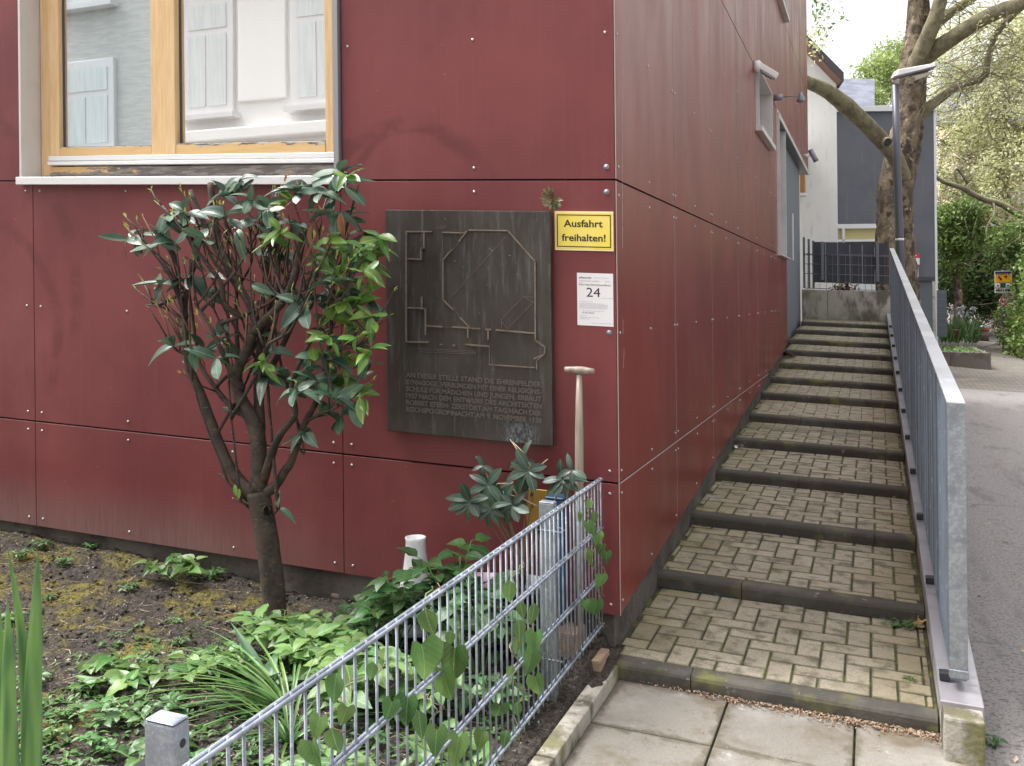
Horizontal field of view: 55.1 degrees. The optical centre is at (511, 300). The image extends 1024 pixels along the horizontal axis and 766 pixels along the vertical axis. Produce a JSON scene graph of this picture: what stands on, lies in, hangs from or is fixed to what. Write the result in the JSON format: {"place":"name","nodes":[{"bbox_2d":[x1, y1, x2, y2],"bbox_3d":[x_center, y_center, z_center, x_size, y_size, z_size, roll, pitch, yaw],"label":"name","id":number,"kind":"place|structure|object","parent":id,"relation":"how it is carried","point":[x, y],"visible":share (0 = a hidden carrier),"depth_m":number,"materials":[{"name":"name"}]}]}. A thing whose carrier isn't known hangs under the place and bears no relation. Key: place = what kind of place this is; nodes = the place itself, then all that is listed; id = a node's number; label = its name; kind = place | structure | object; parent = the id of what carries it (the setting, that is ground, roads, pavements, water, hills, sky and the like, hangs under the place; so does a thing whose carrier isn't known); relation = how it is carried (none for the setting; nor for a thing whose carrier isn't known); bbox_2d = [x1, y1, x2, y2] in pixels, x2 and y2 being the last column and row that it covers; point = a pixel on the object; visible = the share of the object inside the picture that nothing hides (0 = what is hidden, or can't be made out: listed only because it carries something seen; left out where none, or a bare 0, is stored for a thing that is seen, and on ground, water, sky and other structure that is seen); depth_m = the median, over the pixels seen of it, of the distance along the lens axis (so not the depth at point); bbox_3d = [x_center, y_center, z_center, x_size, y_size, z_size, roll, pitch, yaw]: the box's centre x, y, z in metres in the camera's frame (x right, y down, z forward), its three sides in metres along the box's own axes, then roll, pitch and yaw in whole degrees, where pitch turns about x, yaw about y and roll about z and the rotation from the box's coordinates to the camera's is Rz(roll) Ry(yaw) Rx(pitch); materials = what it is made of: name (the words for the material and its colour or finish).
{"place":"outdoors","nodes":[
{"label":"outdoors","id":0,"kind":"place"},
{"bbox_2d":[563,680,969,765],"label":"pavement","id":1,"kind":"structure","parent":0,"point":[635,708],"depth_m":3.55,"materials":[{"name":"grey concrete"}]},
{"bbox_2d":[639,680,941,745],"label":"leaf litter","id":2,"kind":"object","parent":1,"relation":"on","point":[929,735],"visible":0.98,"depth_m":3.72,"materials":[{"name":"beige plant"}]},
{"bbox_2d":[806,0,1023,105],"label":"sky","id":3,"kind":"structure","parent":0,"point":[880,16],"materials":[{"name":"white"}]},
{"bbox_2d":[938,310,1023,391],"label":"brick path","id":4,"kind":"structure","parent":0,"point":[1005,372],"depth_m":20.93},
{"bbox_2d":[807,0,1023,309],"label":"plane tree","id":5,"kind":"object","parent":4,"relation":"on","point":[925,23],"visible":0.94,"depth_m":19.54,"materials":[{"name":"brown plant"}]},
{"bbox_2d":[918,277,934,331],"bbox_3d":[9.893,0.203,23.950,0.546,1.557,0.800,-1,0,0],"label":"wheelie bin","id":6,"kind":"object","parent":4,"relation":"on","point":[926,292],"visible":0.32,"depth_m":23.65,"materials":[{"name":"grey plastic"}]},
{"bbox_2d":[937,290,946,336],"bbox_3d":[10.939,0.320,24.977,0.269,1.185,0.095,-1,0,0],"label":"screen","id":7,"kind":"object","parent":4,"relation":"on","point":[941,313],"visible":1,"depth_m":24.98,"materials":[{"name":"grey metal"}]},
{"bbox_2d":[938,304,984,343],"bbox_3d":[12.331,0.648,27.094,1.561,1.127,2.732,-1,0,20],"label":"iris bed","id":8,"kind":"object","parent":4,"relation":"on","point":[966,333],"visible":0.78,"depth_m":26.55,"materials":[{"name":"green plant"}]},
{"bbox_2d":[940,345,990,369],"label":"planter wall","id":9,"kind":"structure","parent":4,"relation":"on","point":[968,357],"depth_m":21.70,"materials":[{"name":"grey concrete"}]},
{"bbox_2d":[937,184,1014,323],"bbox_3d":[14.234,-1.373,30.998,3.556,4.632,3.040,-1,0,20],"label":"maple tree","id":10,"kind":"object","parent":4,"relation":"on","point":[954,238],"visible":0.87,"depth_m":30.69,"materials":[{"name":"green plant"}]},
{"bbox_2d":[979,325,989,340],"bbox_3d":[14.194,0.979,29.500,0.359,0.513,0.359,-1,0,20],"label":"litter bin","id":11,"kind":"object","parent":4,"relation":"on","point":[985,329],"visible":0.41,"depth_m":29.37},
{"bbox_2d":[994,270,1011,351],"bbox_3d":[12.779,0.264,25.507,0.438,2.112,0.155,-1,0,0],"label":"park sign","id":12,"kind":"object","parent":4,"relation":"on","point":[1003,280],"visible":0.9,"depth_m":25.47,"materials":[{"name":"yellow metal"}]},
{"bbox_2d":[959,388,1023,765],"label":"asphalt lane","id":13,"kind":"structure","parent":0,"point":[995,573],"depth_m":6.13,"materials":[{"name":"grey asphalt"}]},
{"bbox_2d":[985,733,1008,749],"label":"weed","id":14,"kind":"object","parent":13,"relation":"on","point":[994,742],"visible":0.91,"depth_m":3.56,"materials":[{"name":"green plant"}]},
{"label":"ground","id":15,"kind":"structure","parent":0,"visible":0},
{"bbox_2d":[0,529,625,765],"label":"soil bed","id":16,"kind":"object","parent":15,"relation":"on","point":[550,715],"visible":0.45,"depth_m":4.11,"materials":[{"name":"brown soil"}]},
{"bbox_2d":[7,548,33,559],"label":"weed","id":17,"kind":"object","parent":16,"relation":"on","point":[20,556],"visible":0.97,"depth_m":4.91,"materials":[{"name":"green plant"}]},
{"bbox_2d":[0,550,42,765],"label":"iris plant","id":18,"kind":"object","parent":16,"relation":"on","point":[29,650],"visible":1,"depth_m":1.93,"materials":[{"name":"green plant"}]},
{"bbox_2d":[28,539,53,550],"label":"weed","id":19,"kind":"object","parent":16,"relation":"on","point":[42,544],"visible":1,"depth_m":5.07,"materials":[{"name":"green plant"}]},
{"bbox_2d":[43,724,73,749],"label":"weed","id":20,"kind":"object","parent":16,"relation":"on","point":[47,740],"visible":0.69,"depth_m":3.12,"materials":[{"name":"green plant"}]},
{"bbox_2d":[54,557,73,565],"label":"weed","id":21,"kind":"object","parent":16,"relation":"on","point":[63,560],"visible":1,"depth_m":4.87,"materials":[{"name":"green"}]},
{"bbox_2d":[49,704,88,720],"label":"weed","id":22,"kind":"object","parent":16,"relation":"on","point":[67,714],"visible":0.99,"depth_m":3.27,"materials":[{"name":"green plant"}]},
{"bbox_2d":[67,681,100,694],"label":"weed","id":23,"kind":"object","parent":16,"relation":"on","point":[87,688],"visible":0.59,"depth_m":3.51,"materials":[{"name":"green plant"}]},
{"bbox_2d":[71,724,119,752],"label":"weed","id":24,"kind":"object","parent":16,"relation":"on","point":[94,740],"visible":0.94,"depth_m":3.10,"materials":[{"name":"green plant"}]},
{"bbox_2d":[92,702,127,723],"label":"weed","id":25,"kind":"object","parent":16,"relation":"on","point":[116,706],"visible":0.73,"depth_m":3.30,"materials":[{"name":"green plant"}]},
{"bbox_2d":[70,653,185,696],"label":"leafy plant","id":26,"kind":"object","parent":16,"relation":"on","point":[102,662],"visible":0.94,"depth_m":3.58,"materials":[{"name":"green plant"}]},
{"bbox_2d":[117,581,140,593],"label":"weed","id":27,"kind":"object","parent":16,"relation":"on","point":[130,588],"visible":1,"depth_m":4.56,"materials":[{"name":"green plant"}]},
{"bbox_2d":[82,683,206,726],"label":"leafy plant","id":28,"kind":"object","parent":16,"relation":"on","point":[111,718],"visible":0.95,"depth_m":3.32,"materials":[{"name":"green plant"}]},
{"bbox_2d":[85,732,207,765],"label":"leafy plant","id":29,"kind":"object","parent":16,"relation":"on","point":[111,745],"visible":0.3,"depth_m":3.03,"materials":[{"name":"green plant"}]},
{"bbox_2d":[136,654,160,664],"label":"weed","id":30,"kind":"object","parent":16,"relation":"on","point":[148,660],"visible":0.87,"depth_m":3.75,"materials":[{"name":"green plant"}]},
{"bbox_2d":[133,710,188,765],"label":"fence post","id":31,"kind":"object","parent":16,"relation":"on","point":[166,738],"visible":1,"depth_m":1.63,"materials":[{"name":"metal"}]},
{"bbox_2d":[182,477,604,765],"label":"wire fence","id":32,"kind":"object","parent":31,"relation":"attached to","point":[222,743],"visible":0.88,"depth_m":2.80,"materials":[{"name":"silver metal"}]},
{"bbox_2d":[297,662,469,765],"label":"bindweed","id":33,"kind":"object","parent":32,"relation":"attached to","point":[309,752],"visible":0.94,"depth_m":2.00,"materials":[{"name":"green plant"}]},
{"bbox_2d":[393,582,468,757],"bbox_3d":[-0.197,0.942,2.428,0.120,0.415,0.330,-1,0,20],"label":"bindweed","id":34,"kind":"object","parent":32,"relation":"attached to","point":[431,652],"visible":0.92,"depth_m":2.41,"materials":[{"name":"green plant"}]},
{"bbox_2d":[474,562,543,750],"bbox_3d":[-0.010,1.114,2.962,0.090,0.552,0.549,-1,0,20],"label":"bindweed","id":35,"kind":"object","parent":32,"relation":"on","point":[532,657],"visible":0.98,"depth_m":3.04,"materials":[{"name":"green plant"}]},
{"bbox_2d":[577,494,611,633],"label":"bindweed","id":36,"kind":"object","parent":32,"relation":"attached to","point":[593,605],"visible":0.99,"depth_m":3.88,"materials":[{"name":"green plant"}]},
{"bbox_2d":[132,553,208,580],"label":"leafy plant","id":37,"kind":"object","parent":16,"relation":"on","point":[190,564],"visible":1,"depth_m":4.71,"materials":[{"name":"green plant"}]},
{"bbox_2d":[167,635,192,646],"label":"weed","id":38,"kind":"object","parent":16,"relation":"on","point":[184,639],"visible":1,"depth_m":4.04,"materials":[{"name":"green"}]},
{"bbox_2d":[58,623,307,765],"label":"daylily clump","id":39,"kind":"object","parent":16,"relation":"on","point":[266,692],"visible":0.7,"depth_m":3.42,"materials":[{"name":"green plant"}]},
{"bbox_2d":[204,566,227,580],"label":"weed","id":40,"kind":"object","parent":16,"relation":"on","point":[216,573],"visible":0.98,"depth_m":4.74,"materials":[{"name":"green plant"}]},
{"bbox_2d":[166,641,266,681],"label":"leafy plant","id":41,"kind":"object","parent":16,"relation":"on","point":[199,661],"visible":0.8,"depth_m":3.61,"materials":[{"name":"green plant"}]},
{"bbox_2d":[99,160,397,642],"bbox_3d":[-1.131,0.443,4.165,1.515,2.007,0.472,-1,0,20],"label":"pruned shrub","id":42,"kind":"object","parent":16,"relation":"on","point":[257,492],"visible":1,"depth_m":4.14,"materials":[{"name":"green plant"}]},
{"bbox_2d":[0,534,515,763],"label":"dry stalks","id":43,"kind":"object","parent":16,"relation":"on","point":[446,709],"visible":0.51,"depth_m":4.05,"materials":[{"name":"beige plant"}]},
{"bbox_2d":[11,560,519,762],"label":"pebbles","id":44,"kind":"object","parent":16,"relation":"on","point":[68,748],"visible":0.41,"depth_m":3.85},
{"bbox_2d":[231,623,307,710],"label":"tulip plant","id":45,"kind":"object","parent":16,"relation":"on","point":[246,646],"visible":0.41,"depth_m":3.63,"materials":[{"name":"green plant"}]},
{"bbox_2d":[17,611,540,765],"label":"ground cover","id":46,"kind":"object","parent":16,"relation":"on","point":[249,755],"visible":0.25,"depth_m":3.36,"materials":[{"name":"green plant"}]},
{"bbox_2d":[226,603,352,662],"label":"leafy plant","id":47,"kind":"object","parent":16,"relation":"on","point":[262,628],"visible":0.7,"depth_m":3.92,"materials":[{"name":"green plant"}]},
{"bbox_2d":[200,645,384,765],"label":"daylily clump","id":48,"kind":"object","parent":16,"relation":"on","point":[283,729],"visible":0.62,"depth_m":3.22,"materials":[{"name":"green plant"}]},
{"bbox_2d":[0,533,591,765],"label":"soil clods","id":49,"kind":"object","parent":16,"relation":"on","point":[192,613],"visible":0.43,"depth_m":4.25,"materials":[{"name":"brown soil"}]},
{"bbox_2d":[262,612,374,683],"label":"leafy plant","id":50,"kind":"object","parent":16,"relation":"on","point":[314,629],"visible":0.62,"depth_m":3.73,"materials":[{"name":"green plant"}]},
{"bbox_2d":[263,738,375,765],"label":"leafy plant","id":51,"kind":"object","parent":16,"relation":"on","point":[299,760],"visible":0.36,"depth_m":2.97,"materials":[{"name":"green plant"}]},
{"bbox_2d":[324,604,390,638],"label":"leafy plant","id":52,"kind":"object","parent":16,"relation":"on","point":[367,627],"visible":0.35,"depth_m":4.08,"materials":[{"name":"green plant"}]},
{"bbox_2d":[302,629,420,710],"bbox_3d":[-0.553,1.325,3.440,0.492,0.256,0.457,-1,0,20],"label":"leafy plant","id":53,"kind":"object","parent":16,"relation":"on","point":[333,651],"visible":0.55,"depth_m":3.41,"materials":[{"name":"green plant"}]},
{"bbox_2d":[349,723,391,749],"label":"weed","id":54,"kind":"object","parent":16,"relation":"on","point":[381,741],"visible":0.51,"depth_m":3.19,"materials":[{"name":"green plant"}]},
{"bbox_2d":[344,569,436,648],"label":"potato plant","id":55,"kind":"object","parent":16,"relation":"on","point":[365,604],"visible":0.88,"depth_m":3.90,"materials":[{"name":"green plant"}]},
{"bbox_2d":[389,534,438,637],"bbox_3d":[-0.412,1.207,4.204,0.250,0.390,0.250,-1,0,20],"label":"white vase","id":56,"kind":"object","parent":16,"relation":"on","point":[417,542],"visible":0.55,"depth_m":4.16,"materials":[{"name":"white ceramic"}]},
{"bbox_2d":[373,665,468,720],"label":"leafy plant","id":57,"kind":"object","parent":16,"relation":"on","point":[392,690],"visible":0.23,"depth_m":3.42,"materials":[{"name":"green plant"}]},
{"bbox_2d":[400,718,498,765],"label":"leafy plant","id":58,"kind":"object","parent":16,"relation":"on","point":[437,759],"visible":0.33,"depth_m":3.07,"materials":[{"name":"green plant"}]},
{"bbox_2d":[381,532,519,646],"bbox_3d":[-0.239,1.208,3.921,0.462,0.516,0.492,-1,0,-37],"label":"potato plant","id":59,"kind":"object","parent":16,"relation":"on","point":[433,566],"visible":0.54,"depth_m":3.89,"materials":[{"name":"green plant"}]},
{"bbox_2d":[412,571,545,685],"bbox_3d":[-0.121,1.255,3.715,0.516,0.431,0.392,-1,0,7],"label":"potato plant","id":60,"kind":"object","parent":16,"relation":"on","point":[458,611],"visible":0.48,"depth_m":3.65,"materials":[{"name":"green plant"}]},
{"bbox_2d":[463,572,513,645],"bbox_3d":[-0.118,1.268,4.032,0.256,0.235,0.256,-1,0,20],"label":"bucket","id":61,"kind":"object","parent":16,"relation":"on","point":[485,576],"visible":0.05,"depth_m":4.14,"materials":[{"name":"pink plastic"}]},
{"bbox_2d":[458,671,532,718],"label":"leafy plant","id":62,"kind":"object","parent":16,"relation":"on","point":[486,684],"visible":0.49,"depth_m":3.47,"materials":[{"name":"green plant"}]},
{"bbox_2d":[490,574,539,658],"bbox_3d":[0.046,1.302,4.036,0.276,0.280,0.276,-1,0,20],"label":"plant pot","id":63,"kind":"object","parent":16,"relation":"on","point":[525,602],"visible":0.09,"depth_m":3.94,"materials":[{"name":"grey"}]},
{"bbox_2d":[446,439,587,588],"bbox_3d":[0.016,0.877,4.022,0.600,0.614,0.125,-1,0,8],"label":"rhododendron","id":64,"kind":"object","parent":63,"relation":"on","point":[505,503],"visible":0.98,"depth_m":4.01,"materials":[{"name":"green plant"}]},
{"bbox_2d":[530,499,565,701],"bbox_3d":[0.141,1.171,3.683,0.123,0.842,0.069,-1,0,20],"label":"fence post","id":65,"kind":"object","parent":16,"relation":"on","point":[546,506],"visible":0.47,"depth_m":3.66,"materials":[{"name":"metal"}]},
{"bbox_2d":[545,493,568,624],"bbox_3d":[0.192,1.123,4.088,0.080,0.628,0.090,-1,0,20],"label":"blue box","id":66,"kind":"object","parent":16,"relation":"on","point":[560,498],"visible":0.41,"depth_m":4.05,"materials":[{"name":"blue plastic"}]},
{"bbox_2d":[527,488,547,532],"bbox_3d":[0.106,0.887,4.128,0.093,0.194,0.008,-1,0,20],"label":"warning plate","id":67,"kind":"object","parent":66,"relation":"attached to","point":[540,495],"visible":0.37,"depth_m":4.13,"materials":[{"name":"yellow metal"}]},
{"bbox_2d":[558,622,584,658],"bbox_3d":[0.229,1.403,4.022,0.110,0.135,0.140,-1,0,20],"label":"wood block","id":68,"kind":"object","parent":16,"relation":"on","point":[565,635],"depth_m":3.96,"materials":[{"name":"brown wood"}]},
{"bbox_2d":[564,366,594,625],"bbox_3d":[0.283,0.855,4.062,0.128,1.169,0.046,-1,0,20],"label":"garden fork","id":69,"kind":"object","parent":16,"relation":"on","point":[578,371],"visible":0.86,"depth_m":4.05,"materials":[{"name":"grey wood"}]},
{"bbox_2d":[592,648,609,671],"bbox_3d":[0.348,1.467,4.005,0.065,0.055,0.150,-1,0,20],"label":"brick","id":70,"kind":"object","parent":16,"relation":"on","point":[600,658],"depth_m":3.96,"materials":[{"name":"brick"}]},
{"bbox_2d":[0,0,808,646],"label":"panelled building","id":71,"kind":"structure","parent":15,"relation":"on","point":[672,134],"depth_m":4.88,"materials":[{"name":"red metal"}]},
{"bbox_2d":[40,0,333,176],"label":"window","id":72,"kind":"structure","parent":71,"relation":"in","point":[223,85],"depth_m":4.98,"materials":[{"name":"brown wood"}]},
{"bbox_2d":[385,210,554,446],"bbox_3d":[-0.195,0.103,4.303,0.782,1.038,0.044,-1,0,20],"label":"memorial plaque","id":73,"kind":"object","parent":71,"relation":"attached to","point":[470,331],"visible":1,"depth_m":4.28,"materials":[{"name":"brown metal"}]},
{"bbox_2d":[540,186,562,210],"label":"dried flower","id":74,"kind":"object","parent":73,"relation":"on","point":[549,201],"visible":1,"depth_m":4.14,"materials":[{"name":"beige plant"}]},
{"bbox_2d":[555,211,613,250],"bbox_3d":[0.304,-0.295,4.144,0.256,0.179,0.007,-1,0,20],"label":"driveway sign","id":75,"kind":"object","parent":71,"relation":"attached to","point":[585,230],"visible":1,"depth_m":4.14,"materials":[{"name":"yellow metal"}]},
{"bbox_2d":[577,273,613,326],"bbox_3d":[0.350,-0.005,4.130,0.157,0.230,0.001,-1,0,20],"label":"notice","id":76,"kind":"object","parent":71,"relation":"attached to","point":[594,299],"visible":1,"depth_m":4.13,"materials":[{"name":"white paper"}]},
{"bbox_2d":[755,72,775,150],"bbox_3d":[2.452,-1.889,9.777,0.222,0.613,1.360,-1,0,20],"label":"side window","id":77,"kind":"structure","parent":71,"relation":"in","point":[763,94],"depth_m":10.21,"materials":[{"name":"grey paint"}]},
{"bbox_2d":[754,60,778,79],"bbox_3d":[2.337,-2.126,9.027,0.227,0.182,0.114,-1,0,10],"label":"wall lamp","id":78,"kind":"object","parent":71,"relation":"attached to","point":[764,69],"visible":1,"depth_m":8.99,"materials":[{"name":"white metal"}]},
{"bbox_2d":[777,0,789,22],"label":"side window","id":79,"kind":"structure","parent":71,"relation":"in","point":[782,3],"depth_m":11.92,"materials":[{"name":"grey paint"}]},
{"bbox_2d":[774,92,804,102],"bbox_3d":[3.083,-2.254,10.885,0.331,0.110,0.092,-1,0,20],"label":"wall lamp","id":80,"kind":"object","parent":71,"relation":"attached to","point":[800,98],"visible":1,"depth_m":10.88,"materials":[{"name":"metal"}]},
{"bbox_2d":[804,148,817,162],"bbox_3d":[4.762,-2.311,15.611,0.228,0.226,0.084,-1,0,20],"label":"wall lamp","id":81,"kind":"object","parent":71,"relation":"attached to","point":[812,154],"visible":1,"depth_m":15.57,"materials":[{"name":"white metal"}]},
{"bbox_2d":[528,665,617,765],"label":"kerb","id":82,"kind":"structure","parent":15,"relation":"on","point":[562,740],"depth_m":3.50,"materials":[{"name":"concrete"}]},
{"bbox_2d":[615,318,938,734],"bbox_3d":[3.144,1.063,9.800,1.308,1.521,12.681,-1,0,20],"label":"stairway","id":83,"kind":"object","parent":15,"relation":"on","point":[830,389],"visible":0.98,"depth_m":5.17,"materials":[{"name":"stone"}]},
{"bbox_2d":[660,446,910,621],"bbox_3d":[1.827,1.320,6.140,1.240,0.356,2.974,-1,0,20],"label":"step moss","id":84,"kind":"object","parent":83,"relation":"on","point":[764,532],"visible":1,"depth_m":4.96,"materials":[{"name":"green plant"}]},
{"bbox_2d":[802,289,890,321],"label":"landing wall","id":85,"kind":"structure","parent":83,"relation":"on","point":[874,306],"depth_m":15.72,"materials":[{"name":"concrete"}]},
{"bbox_2d":[829,281,859,290],"bbox_3d":[5.345,-0.214,15.903,0.592,0.216,0.202,-1,0,13],"label":"leaf pile","id":86,"kind":"object","parent":85,"relation":"on","point":[849,288],"visible":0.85,"depth_m":15.87,"materials":[{"name":"brown plant"}]},
{"bbox_2d":[803,237,889,291],"bbox_3d":[5.463,-0.599,16.010,1.356,0.924,0.332,-1,0,31],"label":"privacy fence","id":87,"kind":"object","parent":85,"relation":"on","point":[841,262],"visible":0.9,"depth_m":16.03,"materials":[{"name":"grey metal"}]},
{"bbox_2d":[888,63,935,270],"bbox_3d":[6.349,-1.552,15.500,0.656,4.367,0.270,-1,0,0],"label":"street lamp","id":88,"kind":"object","parent":85,"relation":"on","point":[897,75],"visible":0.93,"depth_m":15.45,"materials":[{"name":"grey metal"}]},
{"bbox_2d":[881,617,924,629],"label":"weed","id":89,"kind":"object","parent":83,"relation":"on","point":[901,623],"visible":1,"depth_m":4.50,"materials":[{"name":"green plant"}]},
{"bbox_2d":[912,615,926,627],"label":"dead leaf","id":90,"kind":"object","parent":83,"relation":"on","point":[918,621],"visible":0.74,"depth_m":4.50,"materials":[{"name":"brown"}]},
{"bbox_2d":[799,36,843,320],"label":"white house","id":91,"kind":"structure","parent":15,"relation":"on","point":[818,204],"depth_m":20.09,"materials":[{"name":"grey paint"}]},
{"bbox_2d":[800,175,806,196],"bbox_3d":[5.588,-2.263,19.347,0.406,0.411,0.350,-1,0,20],"label":"timber window","id":92,"kind":"structure","parent":91,"relation":"in","point":[802,177],"depth_m":19.18,"materials":[{"name":"brown wood"}]},
{"bbox_2d":[839,79,887,106],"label":"distant roof","id":93,"kind":"structure","parent":15,"relation":"on","point":[860,92],"depth_m":38.34,"materials":[{"name":"grey tile"}]},
{"bbox_2d":[844,31,904,105],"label":"round tree","id":94,"kind":"object","parent":15,"relation":"on","point":[878,69],"visible":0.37,"depth_m":41.63,"materials":[{"name":"green plant"}]},
{"bbox_2d":[837,106,937,342],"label":"grey house","id":95,"kind":"structure","parent":15,"relation":"on","point":[860,156],"depth_m":26.00,"materials":[{"name":"paint"}]},
{"bbox_2d":[838,224,875,290],"bbox_3d":[9.250,-0.947,26.045,1.291,2.190,0.110,-1,0,0],"label":"window","id":96,"kind":"structure","parent":95,"relation":"in","point":[853,233],"depth_m":26.00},
{"bbox_2d":[887,313,985,765],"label":"stringer wall","id":97,"kind":"structure","parent":15,"relation":"on","point":[961,708],"depth_m":3.71,"materials":[{"name":"concrete"}]},
{"bbox_2d":[889,248,968,681],"bbox_3d":[3.615,0.314,9.059,0.094,2.149,11.710,-1,0,20],"label":"stair railing","id":98,"kind":"object","parent":97,"relation":"on","point":[934,410],"visible":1,"depth_m":4.24,"materials":[{"name":"metal"}]},
{"bbox_2d":[869,0,1023,306],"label":"spring tree","id":99,"kind":"object","parent":15,"relation":"on","point":[1001,138],"visible":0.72,"depth_m":32.19,"materials":[{"name":"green plant"}]},
{"bbox_2d":[937,215,1019,331],"bbox_3d":[15.341,-0.865,32.838,5.720,4.417,3.163,-1,0,-27],"label":"dark tree","id":100,"kind":"object","parent":15,"relation":"on","point":[972,293],"visible":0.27,"depth_m":32.02,"materials":[{"name":"green plant"}]},
{"bbox_2d":[933,65,1023,311],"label":"tree","id":101,"kind":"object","parent":15,"relation":"on","point":[940,131],"depth_m":56.00,"materials":[{"name":"green plant"}]},
{"bbox_2d":[949,197,1023,359],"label":"hedge tree","id":102,"kind":"object","parent":15,"relation":"on","point":[1013,252],"visible":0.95,"depth_m":25.84,"materials":[{"name":"green plant"}]},
{"bbox_2d":[972,293,1023,355],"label":"shrub","id":103,"kind":"object","parent":15,"relation":"on","point":[998,319],"visible":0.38,"depth_m":26.13,"materials":[{"name":"green plant"}]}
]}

